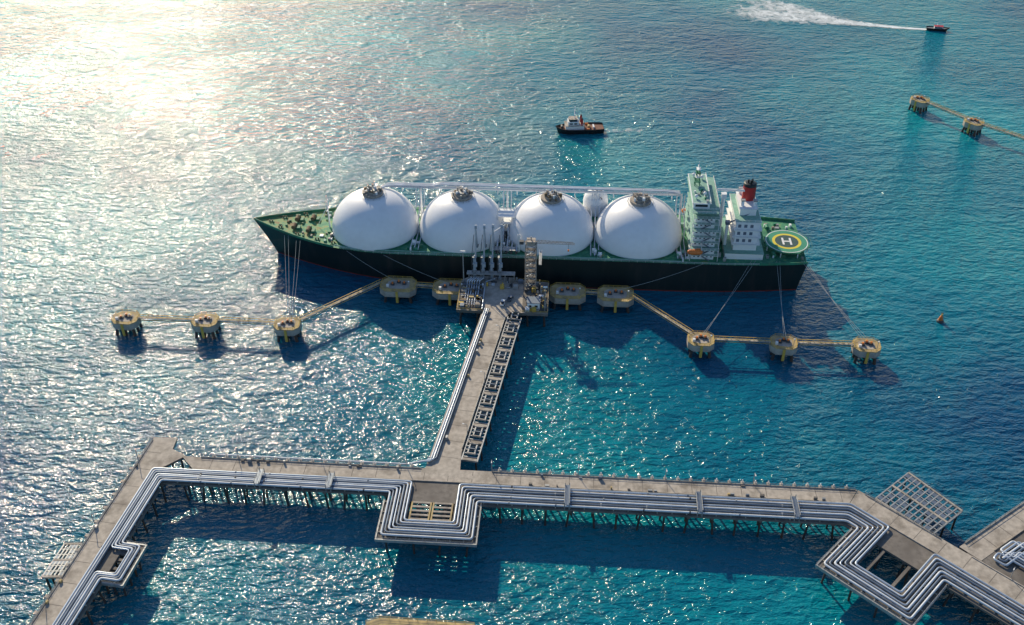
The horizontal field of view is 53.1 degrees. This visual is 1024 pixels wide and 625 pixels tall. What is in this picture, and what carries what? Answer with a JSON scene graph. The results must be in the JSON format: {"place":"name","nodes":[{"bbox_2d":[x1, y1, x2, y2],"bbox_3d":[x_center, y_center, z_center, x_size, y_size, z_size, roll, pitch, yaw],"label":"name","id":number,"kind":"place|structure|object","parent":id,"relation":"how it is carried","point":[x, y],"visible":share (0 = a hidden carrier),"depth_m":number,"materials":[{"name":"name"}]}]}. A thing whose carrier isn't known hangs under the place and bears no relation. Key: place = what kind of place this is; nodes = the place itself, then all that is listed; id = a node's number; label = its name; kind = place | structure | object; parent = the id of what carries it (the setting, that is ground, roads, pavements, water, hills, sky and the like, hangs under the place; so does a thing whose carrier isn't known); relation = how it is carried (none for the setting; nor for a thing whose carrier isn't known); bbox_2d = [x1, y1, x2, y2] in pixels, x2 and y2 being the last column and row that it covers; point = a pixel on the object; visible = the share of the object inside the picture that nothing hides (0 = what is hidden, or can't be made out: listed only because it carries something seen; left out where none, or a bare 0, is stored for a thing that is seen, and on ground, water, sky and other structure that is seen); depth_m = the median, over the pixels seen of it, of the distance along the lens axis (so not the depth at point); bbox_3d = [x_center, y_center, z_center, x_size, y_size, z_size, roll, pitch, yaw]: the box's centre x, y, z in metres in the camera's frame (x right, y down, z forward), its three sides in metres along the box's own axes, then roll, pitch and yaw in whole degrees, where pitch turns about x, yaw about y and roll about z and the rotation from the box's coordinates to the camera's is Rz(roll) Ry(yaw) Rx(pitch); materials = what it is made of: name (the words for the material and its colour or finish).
{"place":"outdoors","nodes":[
{"label":"outdoors","id":0,"kind":"place"},
{"bbox_2d":[0,0,1023,624],"bbox_3d":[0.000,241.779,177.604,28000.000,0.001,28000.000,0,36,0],"label":"water","id":1,"kind":"structure","parent":0,"point":[156,156],"depth_m":512.88,"materials":[{"name":"blue liquid"}]},
{"bbox_2d":[41,541,82,590],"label":"steel lattice platform","id":2,"kind":"structure","parent":1,"relation":"in","point":[56,562],"depth_m":368.18,"materials":[{"name":"metal"}]},
{"bbox_2d":[101,540,147,595],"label":"expansion loop platform","id":3,"kind":"structure","parent":1,"relation":"in","point":[122,582],"depth_m":367.24,"materials":[{"name":"metal"}]},
{"bbox_2d":[111,309,142,336],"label":"mooring dolphin","id":4,"kind":"object","parent":1,"relation":"in","point":[125,320],"visible":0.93,"depth_m":488.97,"materials":[{"name":"concrete"}]},
{"bbox_2d":[137,314,193,321],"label":"walkway bridge","id":5,"kind":"structure","parent":4,"relation":"attached to","point":[143,317],"depth_m":489.25,"materials":[{"name":"metal"}]},
{"bbox_2d":[191,312,220,338],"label":"mooring dolphin","id":6,"kind":"object","parent":1,"relation":"in","point":[203,324],"visible":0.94,"depth_m":487.28,"materials":[{"name":"concrete"}]},
{"bbox_2d":[217,316,275,324],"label":"walkway bridge","id":7,"kind":"structure","parent":6,"relation":"attached to","point":[247,320],"depth_m":487.38,"materials":[{"name":"metal"}]},
{"bbox_2d":[273,315,301,341],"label":"mooring dolphin","id":8,"kind":"object","parent":1,"relation":"in","point":[287,327],"visible":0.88,"depth_m":485.00,"materials":[{"name":"concrete"}]},
{"bbox_2d":[380,276,417,303],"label":"breasting dolphin","id":9,"kind":"object","parent":1,"relation":"in","point":[397,288],"visible":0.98,"depth_m":510.79,"materials":[{"name":"concrete"}]},
{"bbox_2d":[298,279,382,321],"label":"walkway bridge","id":10,"kind":"structure","parent":9,"relation":"on","point":[376,284],"depth_m":501.07,"materials":[{"name":"metal"}]},
{"bbox_2d":[365,616,474,624],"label":"service platform","id":11,"kind":"structure","parent":1,"relation":"in","point":[386,620],"depth_m":346.89,"materials":[{"name":"concrete"}]},
{"bbox_2d":[375,499,481,556],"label":"expansion loop platform","id":12,"kind":"structure","parent":1,"relation":"in","point":[379,537],"depth_m":382.54,"materials":[{"name":"concrete"}]},
{"bbox_2d":[432,278,461,305],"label":"breasting dolphin","id":13,"kind":"object","parent":1,"relation":"in","point":[448,289],"visible":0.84,"depth_m":509.17,"materials":[{"name":"concrete"}]},
{"bbox_2d":[415,282,432,287],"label":"walkway bridge","id":14,"kind":"structure","parent":13,"relation":"on","point":[423,285],"depth_m":511.51,"materials":[{"name":"metal"}]},
{"bbox_2d":[456,251,548,326],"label":"loading platform","id":15,"kind":"structure","parent":1,"relation":"in","point":[478,295],"depth_m":500.50,"materials":[{"name":"concrete"}]},
{"bbox_2d":[471,225,478,278],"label":"marine loading arm","id":16,"kind":"object","parent":15,"relation":"on","point":[474,257],"visible":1,"depth_m":505.60},
{"bbox_2d":[480,225,486,279],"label":"marine loading arm","id":17,"kind":"object","parent":15,"relation":"on","point":[482,261],"visible":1,"depth_m":505.36},
{"bbox_2d":[488,224,494,278],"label":"marine loading arm","id":18,"kind":"object","parent":15,"relation":"on","point":[491,263],"visible":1,"depth_m":505.06},
{"bbox_2d":[497,224,503,279],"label":"marine loading arm","id":19,"kind":"object","parent":15,"relation":"on","point":[499,263],"visible":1,"depth_m":505.38},
{"bbox_2d":[500,299,505,305],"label":"pickup truck","id":20,"kind":"object","parent":15,"relation":"on","point":[502,302],"visible":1,"depth_m":494.34,"materials":[{"name":"white metal"}]},
{"bbox_2d":[506,295,513,301],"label":"pickup truck","id":21,"kind":"object","parent":15,"relation":"on","point":[509,298],"visible":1,"depth_m":497.23,"materials":[{"name":"metal"}]},
{"bbox_2d":[519,237,574,286],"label":"gangway tower","id":22,"kind":"structure","parent":15,"relation":"on","point":[530,242],"depth_m":496.41,"materials":[{"name":"metal"}]},
{"bbox_2d":[28,309,1023,624],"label":"concrete pipeline pier","id":23,"kind":"structure","parent":1,"relation":"in","point":[442,477],"depth_m":395.01,"materials":[{"name":"concrete"}]},
{"bbox_2d":[461,311,521,462],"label":"pipe rack frame","id":24,"kind":"object","parent":23,"relation":"on","point":[481,409],"visible":1,"depth_m":444.03,"materials":[{"name":"metal"}]},
{"bbox_2d":[52,308,1023,624],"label":"pipeline bundle","id":25,"kind":"object","parent":23,"relation":"on","point":[126,524],"visible":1,"depth_m":386.45,"materials":[{"name":"metal"}]},
{"bbox_2d":[254,162,812,291],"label":"lng tanker ship","id":26,"kind":"object","parent":1,"relation":"on","point":[641,236],"visible":0.99,"depth_m":518.23,"materials":[{"name":"paint"}]},
{"bbox_2d":[549,282,585,310],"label":"breasting dolphin","id":27,"kind":"object","parent":1,"relation":"in","point":[564,293],"visible":0.98,"depth_m":505.91,"materials":[{"name":"concrete"}]},
{"bbox_2d":[585,289,597,294],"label":"walkway bridge","id":28,"kind":"structure","parent":27,"relation":"on","point":[593,292],"depth_m":506.62,"materials":[{"name":"metal"}]},
{"bbox_2d":[556,106,603,133],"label":"tugboat","id":29,"kind":"object","parent":1,"relation":"on","point":[572,125],"visible":1,"depth_m":662.99,"materials":[{"name":"black paint"}]},
{"bbox_2d":[597,285,633,312],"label":"breasting dolphin","id":30,"kind":"object","parent":1,"relation":"in","point":[609,296],"visible":0.94,"depth_m":503.95,"materials":[{"name":"concrete"}]},
{"bbox_2d":[632,293,693,333],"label":"walkway bridge","id":31,"kind":"structure","parent":30,"relation":"on","point":[663,315],"depth_m":491.21,"materials":[{"name":"metal"}]},
{"bbox_2d":[687,330,714,358],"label":"mooring dolphin","id":32,"kind":"object","parent":1,"relation":"in","point":[699,342],"visible":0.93,"depth_m":475.32,"materials":[{"name":"concrete"}]},
{"bbox_2d":[714,336,770,343],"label":"walkway bridge","id":33,"kind":"structure","parent":32,"relation":"attached to","point":[749,340],"depth_m":475.45,"materials":[{"name":"metal"}]},
{"bbox_2d":[769,333,797,361],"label":"mooring dolphin","id":34,"kind":"object","parent":1,"relation":"in","point":[782,346],"visible":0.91,"depth_m":473.17,"materials":[{"name":"concrete"}]},
{"bbox_2d":[797,339,853,346],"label":"walkway bridge","id":35,"kind":"structure","parent":34,"relation":"attached to","point":[802,342],"depth_m":473.64,"materials":[{"name":"metal"}]},
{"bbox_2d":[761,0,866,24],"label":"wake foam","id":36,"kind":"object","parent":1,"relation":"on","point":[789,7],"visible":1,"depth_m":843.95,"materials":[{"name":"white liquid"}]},
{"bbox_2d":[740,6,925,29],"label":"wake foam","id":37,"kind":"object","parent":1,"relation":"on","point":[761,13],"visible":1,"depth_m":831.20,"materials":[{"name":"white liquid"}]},
{"bbox_2d":[851,336,880,364],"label":"mooring dolphin","id":38,"kind":"object","parent":1,"relation":"in","point":[865,350],"visible":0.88,"depth_m":471.73,"materials":[{"name":"concrete"}]},
{"bbox_2d":[804,261,865,339],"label":"mooring rope","id":39,"kind":"object","parent":38,"relation":"attached to","point":[834,302],"visible":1,"depth_m":491.61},
{"bbox_2d":[815,527,946,624],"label":"expansion loop platform","id":40,"kind":"structure","parent":1,"relation":"in","point":[869,598],"depth_m":360.59,"materials":[{"name":"concrete"}]},
{"bbox_2d":[875,471,962,536],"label":"steel lattice platform","id":41,"kind":"structure","parent":1,"relation":"in","point":[938,513],"depth_m":391.23,"materials":[{"name":"metal"}]},
{"bbox_2d":[908,94,929,113],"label":"mooring dolphin","id":42,"kind":"object","parent":1,"relation":"in","point":[917,102],"visible":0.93,"depth_m":688.07,"materials":[{"name":"concrete"}]},
{"bbox_2d":[926,24,949,31],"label":"pilot speedboat","id":43,"kind":"object","parent":1,"relation":"on","point":[937,27],"visible":1,"depth_m":809.03,"materials":[{"name":"black paint"}]},
{"bbox_2d":[936,312,943,323],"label":"navigation buoy","id":44,"kind":"object","parent":1,"relation":"on","point":[940,320],"visible":1,"depth_m":499.19,"materials":[{"name":"orange paint"}]},
{"bbox_2d":[961,116,984,136],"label":"mooring dolphin","id":45,"kind":"object","parent":1,"relation":"in","point":[972,124],"visible":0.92,"depth_m":660.90,"materials":[{"name":"concrete"}]},
{"bbox_2d":[926,101,966,118],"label":"walkway bridge","id":46,"kind":"structure","parent":45,"relation":"on","point":[945,109],"depth_m":675.07,"materials":[{"name":"metal"}]},
{"bbox_2d":[980,122,1023,139],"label":"walkway bridge","id":47,"kind":"structure","parent":45,"relation":"on","point":[1002,130],"depth_m":649.71,"materials":[{"name":"metal"}]}
]}

